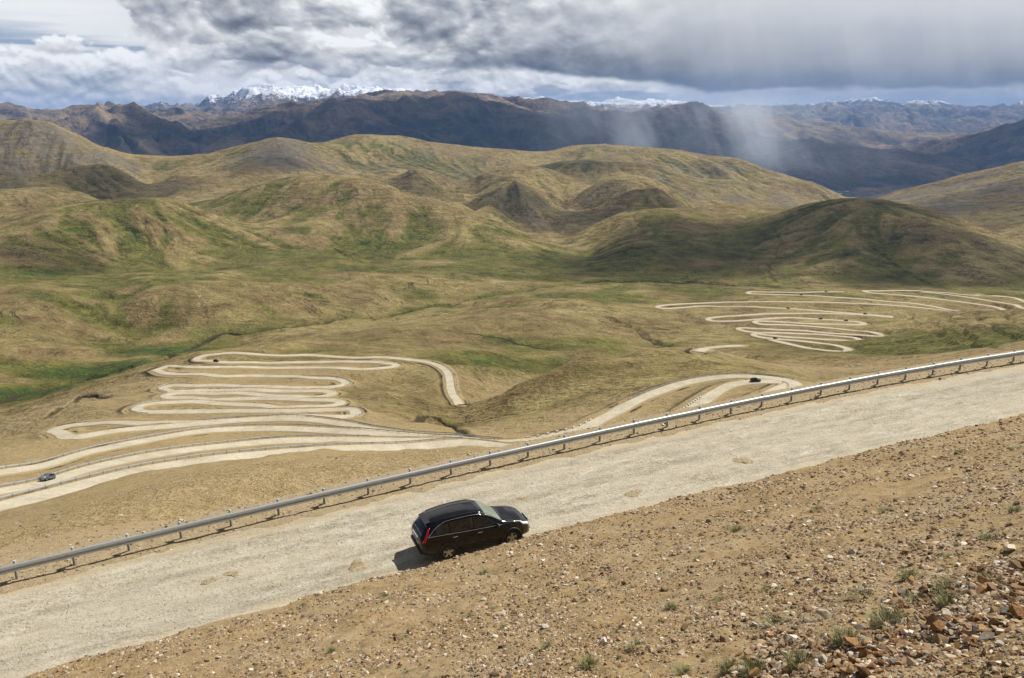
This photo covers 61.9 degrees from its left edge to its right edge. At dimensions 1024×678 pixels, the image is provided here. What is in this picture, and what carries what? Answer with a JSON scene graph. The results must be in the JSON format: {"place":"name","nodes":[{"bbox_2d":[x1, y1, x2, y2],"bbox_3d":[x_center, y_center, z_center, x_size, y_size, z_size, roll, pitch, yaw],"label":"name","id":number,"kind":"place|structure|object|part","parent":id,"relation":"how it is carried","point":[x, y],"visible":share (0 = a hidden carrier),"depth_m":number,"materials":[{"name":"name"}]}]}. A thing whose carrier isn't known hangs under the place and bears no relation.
{"place":"outdoors","nodes":[
{"label":"outdoors","id":0,"kind":"place"},
{"bbox_2d":[45,352,468,438],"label":"road","id":1,"kind":"structure","parent":0,"point":[59,432],"depth_m":442.18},
{"bbox_2d":[130,400,160,413],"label":"guardrail","id":2,"kind":"object","parent":1,"relation":"on","point":[140,403],"visible":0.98,"depth_m":417.00,"materials":[{"name":"metal"}]},
{"bbox_2d":[302,374,350,384],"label":"guardrail","id":3,"kind":"object","parent":1,"relation":"on","point":[334,376],"visible":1,"depth_m":523.93,"materials":[{"name":"metal"}]},
{"bbox_2d":[199,414,494,439],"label":"guardrail","id":4,"kind":"object","parent":1,"relation":"on","point":[346,421],"visible":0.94,"depth_m":335.87,"materials":[{"name":"metal"}]},
{"bbox_2d":[0,379,781,495],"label":"road","id":5,"kind":"structure","parent":0,"point":[713,395],"depth_m":268.61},
{"bbox_2d":[39,473,55,480],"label":"suv","id":6,"kind":"object","parent":5,"relation":"on","point":[47,476],"visible":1,"depth_m":206.44,"materials":[{"name":"grey paint"}]},
{"bbox_2d":[0,434,369,487],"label":"guardrail","id":7,"kind":"object","parent":5,"relation":"on","point":[204,443],"visible":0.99,"depth_m":251.21,"materials":[{"name":"metal"}]},
{"bbox_2d":[750,377,760,381],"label":"suv","id":8,"kind":"object","parent":5,"relation":"on","point":[753,379],"visible":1,"depth_m":363.73,"materials":[{"name":"black paint"}]},
{"bbox_2d":[0,383,786,510],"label":"road","id":9,"kind":"structure","parent":0,"point":[39,496],"depth_m":216.68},
{"bbox_2d":[0,437,462,497],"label":"guardrail","id":10,"kind":"object","parent":9,"relation":"on","point":[188,456],"visible":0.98,"depth_m":214.15,"materials":[{"name":"metal"}]},
{"bbox_2d":[0,374,802,476],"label":"road","id":11,"kind":"structure","parent":0,"point":[617,411],"depth_m":313.85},
{"bbox_2d":[0,423,502,467],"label":"guardrail","id":12,"kind":"object","parent":11,"relation":"on","point":[266,424],"visible":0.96,"depth_m":303.51,"materials":[{"name":"metal"}]},
{"bbox_2d":[628,373,794,399],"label":"guardrail","id":13,"kind":"object","parent":11,"relation":"on","point":[705,375],"visible":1,"depth_m":376.64,"materials":[{"name":"metal"}]},
{"bbox_2d":[0,119,1023,326],"bbox_3d":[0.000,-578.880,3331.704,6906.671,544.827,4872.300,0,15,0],"label":"hills","id":14,"kind":"structure","parent":0,"point":[368,226],"depth_m":1725.85,"materials":[{"name":"green plant"}]},
{"bbox_2d":[0,296,1023,547],"bbox_3d":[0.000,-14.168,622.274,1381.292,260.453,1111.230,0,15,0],"label":"valley ground","id":15,"kind":"structure","parent":0,"point":[528,366],"depth_m":580.20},
{"bbox_2d":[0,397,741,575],"bbox_3d":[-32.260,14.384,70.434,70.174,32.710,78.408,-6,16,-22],"label":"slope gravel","id":16,"kind":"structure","parent":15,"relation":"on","point":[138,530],"depth_m":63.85,"materials":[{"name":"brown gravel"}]},
{"bbox_2d":[0,0,1023,109],"bbox_3d":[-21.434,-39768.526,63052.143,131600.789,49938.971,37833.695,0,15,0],"label":"sky","id":17,"kind":"structure","parent":0,"point":[58,54],"depth_m":81661.89,"materials":[{"name":"grey"}]},
{"bbox_2d":[0,350,1023,677],"bbox_3d":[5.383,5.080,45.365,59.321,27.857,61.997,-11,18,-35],"label":"ground","id":18,"kind":"structure","parent":0,"point":[902,488],"depth_m":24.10,"materials":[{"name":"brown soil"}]},
{"bbox_2d":[324,645,338,654],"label":"grass tuft","id":19,"kind":"object","parent":18,"relation":"on","point":[329,650],"visible":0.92,"depth_m":20.59,"materials":[{"name":"green plant"}]},
{"bbox_2d":[378,591,390,596],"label":"grass tuft","id":20,"kind":"object","parent":18,"relation":"on","point":[383,594],"visible":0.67,"depth_m":27.28,"materials":[{"name":"green plant"}]},
{"bbox_2d":[478,568,489,574],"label":"grass tuft","id":21,"kind":"object","parent":18,"relation":"on","point":[484,571],"visible":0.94,"depth_m":28.14,"materials":[{"name":"plant"}]},
{"bbox_2d":[496,622,512,628],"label":"grass tuft","id":22,"kind":"object","parent":18,"relation":"on","point":[503,625],"visible":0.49,"depth_m":18.61,"materials":[{"name":"plant"}]},
{"bbox_2d":[0,349,1023,578],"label":"guardrail","id":23,"kind":"object","parent":18,"relation":"on","point":[72,553],"visible":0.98,"depth_m":39.83,"materials":[{"name":"metal"}]},
{"bbox_2d":[537,640,554,649],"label":"grass tuft","id":24,"kind":"object","parent":18,"relation":"on","point":[546,646],"visible":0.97,"depth_m":14.90,"materials":[{"name":"green plant"}]},
{"bbox_2d":[572,649,603,669],"bbox_3d":[1.152,4.834,12.823,0.490,0.159,0.556,0,12,-5],"label":"grass tuft","id":25,"kind":"object","parent":18,"relation":"on","point":[588,659],"visible":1,"depth_m":12.85,"materials":[{"name":"green plant"}]},
{"bbox_2d":[626,637,645,650],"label":"grass tuft","id":26,"kind":"object","parent":18,"relation":"on","point":[637,642],"visible":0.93,"depth_m":13.14,"materials":[{"name":"plant"}]},
{"bbox_2d":[661,600,679,609],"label":"grass tuft","id":27,"kind":"object","parent":18,"relation":"on","point":[668,607],"visible":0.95,"depth_m":16.79,"materials":[{"name":"green plant"}]},
{"bbox_2d":[674,661,696,675],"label":"grass tuft","id":28,"kind":"object","parent":18,"relation":"on","point":[682,670],"visible":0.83,"depth_m":11.38,"materials":[{"name":"green plant"}]},
{"bbox_2d":[711,594,724,602],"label":"grass tuft","id":29,"kind":"object","parent":18,"relation":"on","point":[718,598],"visible":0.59,"depth_m":16.04,"materials":[{"name":"green plant"}]},
{"bbox_2d":[713,654,739,675],"bbox_3d":[2.739,4.145,10.816,0.504,0.177,0.486,7,18,21],"label":"grass tuft","id":30,"kind":"object","parent":18,"relation":"on","point":[727,666],"visible":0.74,"depth_m":10.86,"materials":[{"name":"green plant"}]},
{"bbox_2d":[727,524,744,531],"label":"grass tuft","id":31,"kind":"object","parent":18,"relation":"on","point":[734,528],"visible":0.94,"depth_m":25.17,"materials":[{"name":"plant"}]},
{"bbox_2d":[743,655,751,661],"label":"rock","id":32,"kind":"object","parent":18,"relation":"on","point":[746,657],"visible":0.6,"depth_m":10.78,"materials":[{"name":"brown stone"}]},
{"bbox_2d":[747,667,759,676],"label":"rock","id":33,"kind":"object","parent":18,"relation":"on","point":[754,671],"visible":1,"depth_m":10.12,"materials":[{"name":"brown stone"}]},
{"bbox_2d":[737,653,771,677],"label":"grass tuft","id":34,"kind":"object","parent":18,"relation":"on","point":[747,666],"visible":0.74,"depth_m":10.29,"materials":[{"name":"green plant"}]},
{"bbox_2d":[760,582,771,590],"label":"grass tuft","id":35,"kind":"object","parent":18,"relation":"on","point":[765,586],"visible":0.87,"depth_m":15.75,"materials":[{"name":"green plant"}]},
{"bbox_2d":[756,610,784,628],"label":"grass tuft","id":36,"kind":"object","parent":18,"relation":"on","point":[773,620],"visible":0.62,"depth_m":12.56,"materials":[{"name":"plant"}]},
{"bbox_2d":[809,526,827,531],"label":"grass tuft","id":37,"kind":"object","parent":18,"relation":"on","point":[814,529],"visible":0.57,"depth_m":21.89,"materials":[{"name":"brown plant"}]},
{"bbox_2d":[815,609,831,618],"bbox_3d":[4.313,3.783,11.799,0.220,0.063,0.127,25,54,32],"label":"rock","id":38,"kind":"object","parent":18,"relation":"on","point":[825,614],"visible":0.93,"depth_m":11.78,"materials":[{"name":"beige stone"}]},
{"bbox_2d":[824,623,860,647],"bbox_3d":[3.881,3.506,9.981,0.583,0.212,0.604,1,12,11],"label":"grass tuft","id":39,"kind":"object","parent":18,"relation":"on","point":[837,642],"visible":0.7,"depth_m":10.07,"materials":[{"name":"green plant"}]},
{"bbox_2d":[842,584,879,602],"bbox_3d":[4.995,3.644,12.155,0.511,0.120,0.554,-8,20,-18],"label":"grass tuft","id":40,"kind":"object","parent":18,"relation":"on","point":[865,592],"visible":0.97,"depth_m":12.22,"materials":[{"name":"green plant"}]},
{"bbox_2d":[856,666,871,676],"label":"rock","id":41,"kind":"object","parent":18,"relation":"on","point":[864,672],"visible":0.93,"depth_m":8.35,"materials":[{"name":"brown stone"}]},
{"bbox_2d":[716,548,1023,677],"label":"scree","id":42,"kind":"structure","parent":18,"relation":"on","point":[943,644],"depth_m":10.01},
{"bbox_2d":[743,649,751,653],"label":"rock","id":43,"kind":"object","parent":42,"relation":"on","point":[747,651],"visible":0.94,"depth_m":11.30,"materials":[{"name":"beige stone"}]},
{"bbox_2d":[770,669,776,673],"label":"rock","id":44,"kind":"object","parent":42,"relation":"on","point":[773,671],"visible":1,"depth_m":9.86,"materials":[{"name":"grey stone"}]},
{"bbox_2d":[777,638,784,648],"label":"rock","id":45,"kind":"object","parent":42,"relation":"on","point":[781,643],"visible":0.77,"depth_m":10.81,"materials":[{"name":"beige stone"}]},
{"bbox_2d":[781,665,791,673],"bbox_3d":[3.169,3.812,9.802,0.136,0.121,0.120,0,15,0],"label":"rock","id":46,"kind":"object","parent":42,"relation":"on","point":[783,668],"visible":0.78,"depth_m":9.80,"materials":[{"name":"brown stone"}]},
{"bbox_2d":[778,645,814,671],"bbox_3d":[3.294,3.684,9.675,0.604,0.212,0.583,7,16,29],"label":"grass tuft","id":47,"kind":"object","parent":42,"relation":"on","point":[796,661],"visible":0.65,"depth_m":9.77,"materials":[{"name":"green plant"}]},
{"bbox_2d":[795,649,808,655],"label":"rock","id":48,"kind":"object","parent":42,"relation":"on","point":[805,652],"visible":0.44,"depth_m":10.13,"materials":[{"name":"beige stone"}]},
{"bbox_2d":[808,638,816,648],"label":"rock","id":49,"kind":"object","parent":42,"relation":"on","point":[812,643],"visible":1,"depth_m":10.25,"materials":[{"name":"beige stone"}]},
{"bbox_2d":[812,661,820,666],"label":"rock","id":50,"kind":"object","parent":42,"relation":"on","point":[815,664],"visible":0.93,"depth_m":9.45,"materials":[{"name":"white stone"}]},
{"bbox_2d":[819,653,826,662],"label":"rock","id":51,"kind":"object","parent":42,"relation":"on","point":[822,657],"visible":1,"depth_m":9.55,"materials":[{"name":"beige stone"}]},
{"bbox_2d":[824,662,832,668],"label":"rock","id":52,"kind":"object","parent":42,"relation":"on","point":[828,665],"visible":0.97,"depth_m":9.29,"materials":[{"name":"brown stone"}]},
{"bbox_2d":[846,668,853,673],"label":"rock","id":53,"kind":"object","parent":42,"relation":"on","point":[848,670],"visible":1,"depth_m":8.59,"materials":[{"name":"brown stone"}]},
{"bbox_2d":[842,636,858,646],"bbox_3d":[3.916,3.499,9.846,0.202,0.113,0.131,18,17,6],"label":"rock","id":54,"kind":"object","parent":42,"relation":"on","point":[851,641],"visible":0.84,"depth_m":9.81,"materials":[{"name":"brown stone"}]},
{"bbox_2d":[848,656,857,663],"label":"rock","id":55,"kind":"object","parent":42,"relation":"on","point":[852,659],"visible":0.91,"depth_m":9.00,"materials":[{"name":"brown stone"}]},
{"bbox_2d":[855,643,865,648],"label":"rock","id":56,"kind":"object","parent":42,"relation":"on","point":[859,646],"visible":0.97,"depth_m":9.57,"materials":[{"name":"brown stone"}]},
{"bbox_2d":[858,649,872,657],"bbox_3d":[3.859,3.430,9.294,0.157,0.148,0.126,-12,19,-38],"label":"rock","id":57,"kind":"object","parent":42,"relation":"on","point":[863,653],"visible":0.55,"depth_m":9.25,"materials":[{"name":"brown stone"}]},
{"bbox_2d":[866,662,875,669],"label":"rock","id":58,"kind":"object","parent":42,"relation":"on","point":[871,666],"visible":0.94,"depth_m":8.47,"materials":[{"name":"brown stone"}]},
{"bbox_2d":[873,651,880,657],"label":"rock","id":59,"kind":"object","parent":42,"relation":"on","point":[875,653],"visible":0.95,"depth_m":9.16,"materials":[{"name":"brown stone"}]},
{"bbox_2d":[862,601,909,629],"bbox_3d":[4.608,3.430,10.498,0.709,0.202,0.774,-7,13,-20],"label":"grass tuft","id":60,"kind":"object","parent":42,"relation":"on","point":[882,616],"visible":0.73,"depth_m":10.57,"materials":[{"name":"green plant"}]},
{"bbox_2d":[892,588,899,597],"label":"rock","id":61,"kind":"object","parent":42,"relation":"on","point":[895,592],"visible":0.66,"depth_m":11.69,"materials":[{"name":"orange stone"}]},
{"bbox_2d":[904,648,912,655],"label":"rock","id":62,"kind":"object","parent":42,"relation":"on","point":[906,652],"visible":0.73,"depth_m":8.81,"materials":[{"name":"brown stone"}]},
{"bbox_2d":[906,575,914,581],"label":"rock","id":63,"kind":"object","parent":42,"relation":"on","point":[910,578],"visible":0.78,"depth_m":12.74,"materials":[{"name":"orange stone"}]},
{"bbox_2d":[920,650,928,655],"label":"rock","id":64,"kind":"object","parent":42,"relation":"on","point":[924,652],"visible":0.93,"depth_m":8.66,"materials":[{"name":"beige stone"}]},
{"bbox_2d":[925,613,938,625],"bbox_3d":[4.712,3.163,9.565,0.090,0.183,0.130,28,-8,-1],"label":"rock","id":65,"kind":"object","parent":42,"relation":"on","point":[932,618],"visible":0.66,"depth_m":9.56,"materials":[{"name":"brown stone"}]},
{"bbox_2d":[929,573,957,593],"bbox_3d":[5.759,3.249,11.255,0.567,0.161,0.619,-4,17,-12],"label":"grass tuft","id":66,"kind":"object","parent":42,"relation":"on","point":[944,584],"visible":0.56,"depth_m":11.33,"materials":[{"name":"green plant"}]},
{"bbox_2d":[960,589,969,594],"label":"rock","id":67,"kind":"object","parent":42,"relation":"on","point":[964,591],"visible":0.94,"depth_m":10.78,"materials":[{"name":"beige stone"}]},
{"bbox_2d":[961,636,970,642],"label":"rock","id":68,"kind":"object","parent":42,"relation":"on","point":[967,639],"visible":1,"depth_m":8.56,"materials":[{"name":"brown stone"}]},
{"bbox_2d":[972,625,979,631],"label":"rock","id":69,"kind":"object","parent":42,"relation":"on","point":[975,628],"visible":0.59,"depth_m":8.81,"materials":[{"name":"grey stone"}]},
{"bbox_2d":[974,615,983,621],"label":"rock","id":70,"kind":"object","parent":42,"relation":"on","point":[979,618],"visible":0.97,"depth_m":9.09,"materials":[{"name":"brown stone"}]},
{"bbox_2d":[981,647,985,656],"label":"rock","id":71,"kind":"object","parent":42,"relation":"on","point":[983,652],"visible":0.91,"depth_m":8.15,"materials":[{"name":"brown stone"}]},
{"bbox_2d":[977,575,990,583],"bbox_3d":[6.057,3.105,10.934,0.042,0.145,0.202,33,36,-36],"label":"rock","id":72,"kind":"object","parent":42,"relation":"on","point":[981,579],"visible":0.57,"depth_m":10.95,"materials":[{"name":"brown stone"}]},
{"bbox_2d":[974,570,1002,580],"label":"grass tuft","id":73,"kind":"object","parent":42,"relation":"on","point":[989,576],"visible":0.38,"depth_m":11.16,"materials":[{"name":"green plant"}]},
{"bbox_2d":[988,618,1001,624],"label":"rock","id":74,"kind":"object","parent":42,"relation":"on","point":[992,621],"visible":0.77,"depth_m":8.85,"materials":[{"name":"brown stone"}]},
{"bbox_2d":[1001,606,1007,614],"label":"rock","id":75,"kind":"object","parent":42,"relation":"on","point":[1004,609],"visible":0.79,"depth_m":9.17,"materials":[{"name":"grey stone"}]},
{"bbox_2d":[1008,604,1023,617],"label":"rock","id":76,"kind":"object","parent":42,"relation":"on","point":[1016,610],"visible":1,"depth_m":8.97,"materials":[{"name":"brown stone"}]},
{"bbox_2d":[1017,559,1023,565],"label":"rock","id":77,"kind":"object","parent":42,"relation":"on","point":[1021,561],"visible":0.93,"depth_m":11.28,"materials":[{"name":"brown stone"}]},
{"bbox_2d":[875,505,896,512],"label":"grass tuft","id":78,"kind":"object","parent":18,"relation":"on","point":[883,509],"visible":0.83,"depth_m":22.73,"materials":[{"name":"green plant"}]},
{"bbox_2d":[897,564,923,580],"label":"grass tuft","id":79,"kind":"object","parent":18,"relation":"on","point":[906,574],"visible":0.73,"depth_m":13.47,"materials":[{"name":"green plant"}]},
{"bbox_2d":[900,590,925,603],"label":"grass tuft","id":80,"kind":"object","parent":18,"relation":"on","point":[910,595],"visible":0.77,"depth_m":11.39,"materials":[{"name":"green plant"}]},
{"bbox_2d":[929,620,944,632],"bbox_3d":[4.633,3.146,9.248,0.173,0.137,0.131,-6,16,-23],"label":"rock","id":81,"kind":"object","parent":18,"relation":"on","point":[938,626],"visible":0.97,"depth_m":9.24,"materials":[{"name":"brown stone"}]},
{"bbox_2d":[938,550,955,559],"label":"grass tuft","id":82,"kind":"object","parent":18,"relation":"on","point":[944,556],"visible":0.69,"depth_m":14.44,"materials":[{"name":"green plant"}]},
{"bbox_2d":[932,588,967,609],"bbox_3d":[5.388,3.242,10.471,0.535,0.195,0.554,-11,18,-33],"label":"grass tuft","id":83,"kind":"object","parent":18,"relation":"on","point":[945,601],"visible":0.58,"depth_m":10.57,"materials":[{"name":"green plant"}]},
{"bbox_2d":[948,637,959,641],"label":"rock","id":84,"kind":"object","parent":18,"relation":"on","point":[952,638],"visible":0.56,"depth_m":8.87,"materials":[{"name":"grey stone"}]},
{"bbox_2d":[954,641,960,649],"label":"rock","id":85,"kind":"object","parent":18,"relation":"on","point":[957,645],"visible":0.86,"depth_m":8.62,"materials":[{"name":"brown stone"}]},
{"bbox_2d":[976,584,987,593],"bbox_3d":[5.890,3.162,10.719,0.091,0.191,0.179,37,11,17],"label":"rock","id":86,"kind":"object","parent":18,"relation":"on","point":[981,589],"visible":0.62,"depth_m":10.69,"materials":[{"name":"brown stone"}]},
{"bbox_2d":[974,530,1000,541],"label":"grass tuft","id":87,"kind":"object","parent":18,"relation":"on","point":[984,536],"visible":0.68,"depth_m":15.08,"materials":[{"name":"green plant"}]},
{"bbox_2d":[1006,544,1015,550],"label":"rock","id":88,"kind":"object","parent":18,"relation":"on","point":[1011,547],"visible":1,"depth_m":13.41,"materials":[{"name":"white stone"}]},
{"bbox_2d":[1004,503,1023,512],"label":"grass tuft","id":89,"kind":"object","parent":18,"relation":"on","point":[1012,509],"visible":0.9,"depth_m":17.91,"materials":[{"name":"green plant"}]},
{"bbox_2d":[1008,445,1021,450],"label":"grass tuft","id":90,"kind":"object","parent":18,"relation":"on","point":[1012,447],"visible":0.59,"depth_m":30.90,"materials":[{"name":"brown plant"}]},
{"bbox_2d":[1009,559,1022,571],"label":"rock","id":91,"kind":"object","parent":18,"relation":"on","point":[1015,564],"visible":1,"depth_m":11.23,"materials":[{"name":"brown stone"}]},
{"bbox_2d":[0,364,1023,677],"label":"road","id":92,"kind":"structure","parent":0,"point":[96,610],"depth_m":36.26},
{"bbox_2d":[200,577,220,584],"bbox_3d":[-11.398,9.127,32.219,0.775,0.060,0.440,-13,20,-41],"label":"mud patch","id":93,"kind":"object","parent":92,"relation":"on","point":[209,581],"visible":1,"depth_m":32.20,"materials":[{"name":"beige soil"}]},
{"bbox_2d":[223,571,239,576],"bbox_3d":[-10.700,8.970,32.643,0.654,0.047,0.411,3,15,12],"label":"mud patch","id":94,"kind":"object","parent":92,"relation":"on","point":[233,573],"visible":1,"depth_m":32.62,"materials":[{"name":"beige soil"}]},
{"bbox_2d":[348,559,368,572],"bbox_3d":[-5.866,8.698,32.750,0.764,0.079,0.943,0,15,0],"label":"mud patch","id":95,"kind":"object","parent":92,"relation":"on","point":[358,565],"visible":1,"depth_m":32.74,"materials":[{"name":"beige soil"}]},
{"bbox_2d":[411,499,529,559],"bbox_3d":[-1.616,7.333,33.795,4.610,1.700,2.300,-8,16,-20],"label":"suv","id":96,"kind":"object","parent":92,"relation":"on","point":[447,531],"visible":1,"depth_m":33.01,"materials":[{"name":"black paint"}]},
{"bbox_3d":[-3.550,7.194,32.977,0.242,0.327,1.149,-8,16,-20],"label":"rear window","id":97,"kind":"part","parent":96,"relation":"part of","materials":[{"name":"black glass"}]},
{"bbox_3d":[-2.799,7.259,32.479,0.791,0.430,0.201,-8,16,-20],"label":"side window","id":98,"kind":"part","parent":96,"relation":"part of","materials":[{"name":"black glass"}]},
{"bbox_3d":[-1.950,7.138,32.784,0.911,0.518,0.189,-8,16,-20],"label":"side window","id":99,"kind":"part","parent":96,"relation":"part of","materials":[{"name":"black glass"}]},
{"bbox_3d":[-0.960,7.028,33.148,1.090,0.562,0.175,-8,16,-20],"label":"side window","id":100,"kind":"part","parent":96,"relation":"part of","materials":[{"name":"black glass"}]},
{"bbox_2d":[623,489,641,497],"bbox_3d":[5.357,6.782,37.640,0.641,0.081,0.841,10,18,33],"label":"mud patch","id":101,"kind":"object","parent":92,"relation":"on","point":[634,493],"visible":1,"depth_m":37.57,"materials":[{"name":"beige soil"}]},
{"bbox_2d":[732,457,752,463],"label":"mud patch","id":102,"kind":"object","parent":92,"relation":"on","point":[745,460],"visible":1,"depth_m":40.30,"materials":[{"name":"beige soil"}]},
{"bbox_2d":[0,84,1023,198],"bbox_3d":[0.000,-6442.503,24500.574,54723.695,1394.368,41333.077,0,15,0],"label":"mountains","id":103,"kind":"structure","parent":0,"point":[872,148],"depth_m":9642.81,"materials":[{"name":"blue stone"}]},
{"bbox_2d":[694,345,745,352],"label":"road","id":104,"kind":"structure","parent":0,"point":[705,349],"depth_m":814.41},
{"bbox_2d":[705,313,892,351],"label":"road","id":105,"kind":"structure","parent":0,"point":[761,334],"depth_m":933.01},
{"bbox_2d":[654,301,950,316],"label":"road","id":106,"kind":"structure","parent":0,"point":[659,306],"depth_m":1122.03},
{"bbox_2d":[745,291,957,311],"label":"road","id":107,"kind":"structure","parent":0,"point":[750,292],"depth_m":1191.27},
{"bbox_2d":[861,290,1023,309],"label":"road","id":108,"kind":"structure","parent":0,"point":[999,308],"depth_m":1156.32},
{"bbox_2d":[922,292,1023,308],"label":"road","id":109,"kind":"structure","parent":0,"point":[1018,306],"depth_m":1113.98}
]}

